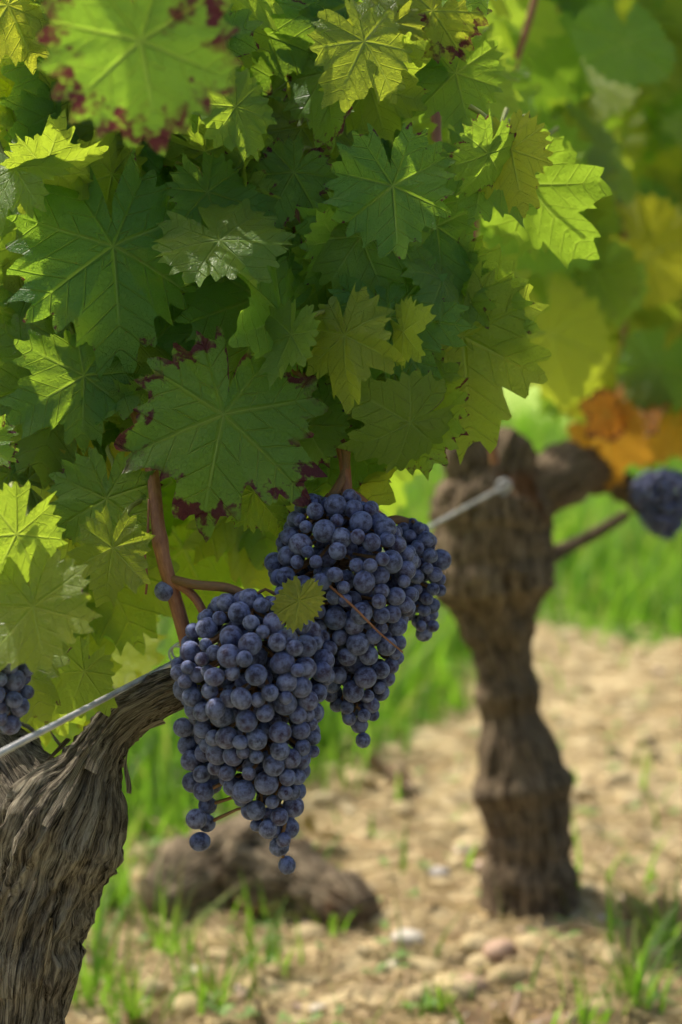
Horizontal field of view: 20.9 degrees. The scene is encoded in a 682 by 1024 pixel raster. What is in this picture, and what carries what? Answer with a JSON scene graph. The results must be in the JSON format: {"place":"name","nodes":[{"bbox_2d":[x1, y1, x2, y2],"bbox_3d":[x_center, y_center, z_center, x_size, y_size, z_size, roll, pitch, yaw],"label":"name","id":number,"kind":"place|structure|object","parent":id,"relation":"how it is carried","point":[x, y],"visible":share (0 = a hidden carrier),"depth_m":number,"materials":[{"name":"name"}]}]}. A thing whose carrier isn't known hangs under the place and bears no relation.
{"place":"outdoors","nodes":[
{"label":"outdoors","id":0,"kind":"place"},
{"bbox_2d":[65,385,681,1023],"bbox_3d":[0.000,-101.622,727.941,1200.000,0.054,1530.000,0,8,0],"label":"ground","id":1,"kind":"structure","parent":0,"point":[425,737],"depth_m":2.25,"materials":[{"name":"soil"}]},
{"bbox_2d":[137,810,380,929],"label":"rocks","id":2,"kind":"object","parent":1,"relation":"on","point":[320,886],"visible":0.7,"depth_m":1.90,"materials":[{"name":"brown stone"}]},
{"bbox_2d":[0,0,612,1023],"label":"vine","id":3,"kind":"object","parent":1,"relation":"on","point":[186,300],"depth_m":1.02,"materials":[{"name":"green plant"}]},
{"bbox_2d":[130,112,441,646],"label":"vine canes","id":4,"kind":"object","parent":3,"relation":"attached to","point":[160,543],"visible":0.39,"depth_m":1.00,"materials":[{"name":"brown plant"}]},
{"bbox_2d":[0,20,558,658],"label":"leaf stalks","id":5,"kind":"object","parent":4,"relation":"attached to","point":[320,312],"visible":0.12,"depth_m":1.03,"materials":[{"name":"green plant"}]},
{"bbox_2d":[1,441,681,858],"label":"grape stems","id":6,"kind":"object","parent":4,"relation":"attached to","point":[233,589],"visible":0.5,"depth_m":0.99,"materials":[{"name":"plant"}]},
{"bbox_2d":[144,499,402,652],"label":"dry tendrils","id":7,"kind":"object","parent":6,"relation":"attached to","point":[330,586],"visible":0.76,"depth_m":0.98,"materials":[{"name":"plant"}]},
{"bbox_2d":[0,402,681,874],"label":"grape bunches","id":8,"kind":"object","parent":6,"relation":"on","point":[220,750],"visible":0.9,"depth_m":0.98,"materials":[{"name":"food"}]},
{"bbox_2d":[69,634,681,1023],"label":"pebbles","id":9,"kind":"object","parent":1,"relation":"on","point":[496,950],"visible":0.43,"depth_m":1.76,"materials":[{"name":"beige stone"}]},
{"bbox_2d":[71,395,681,1023],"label":"grass","id":10,"kind":"structure","parent":1,"relation":"on","point":[597,563],"depth_m":2.39,"materials":[{"name":"green plant"}]},
{"bbox_2d":[77,628,681,1023],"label":"stones","id":11,"kind":"object","parent":1,"relation":"on","point":[472,943],"visible":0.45,"depth_m":1.84,"materials":[{"name":"beige stone"}]},
{"bbox_2d":[79,605,681,1023],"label":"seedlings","id":12,"kind":"object","parent":1,"relation":"on","point":[249,1011],"visible":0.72,"depth_m":1.83,"materials":[{"name":"green plant"}]},
{"bbox_2d":[112,750,681,1023],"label":"leaf litter","id":13,"kind":"object","parent":1,"relation":"on","point":[514,1009],"visible":0.52,"depth_m":1.84,"materials":[{"name":"brown plant"}]},
{"bbox_2d":[428,425,637,921],"bbox_3d":[0.210,0.176,2.029,0.176,0.559,0.380,3,9,20],"label":"vine trunk","id":14,"kind":"object","parent":1,"relation":"on","point":[505,553],"visible":0.81,"depth_m":1.89,"materials":[{"name":"brown wood"}]},
{"bbox_2d":[480,0,681,424],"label":"background vine leaves","id":15,"kind":"object","parent":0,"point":[606,75],"visible":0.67,"depth_m":1.87,"materials":[{"name":"green plant"}]},
{"bbox_2d":[473,0,626,464],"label":"vine shoots","id":16,"kind":"object","parent":15,"relation":"attached to","point":[494,457],"visible":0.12,"depth_m":1.58,"materials":[{"name":"brown plant"}]},
{"bbox_2d":[566,384,681,489],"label":"orange vine leaves","id":17,"kind":"object","parent":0,"point":[618,433],"visible":0.81,"depth_m":2.02,"materials":[{"name":"orange plant"}]},
{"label":"trellis wire","id":18,"kind":"structure","parent":0,"visible":0},
{"bbox_2d":[0,484,506,756],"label":"trellis wire","id":19,"kind":"object","parent":18,"relation":"attached to","point":[61,721],"visible":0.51,"depth_m":0.96,"materials":[{"name":"silver metal"}]},
{"bbox_2d":[168,478,511,660],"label":"wire ties","id":20,"kind":"object","parent":19,"relation":"attached to","point":[508,488],"visible":0.65,"depth_m":1.86,"materials":[{"name":"grey metal"}]}
]}

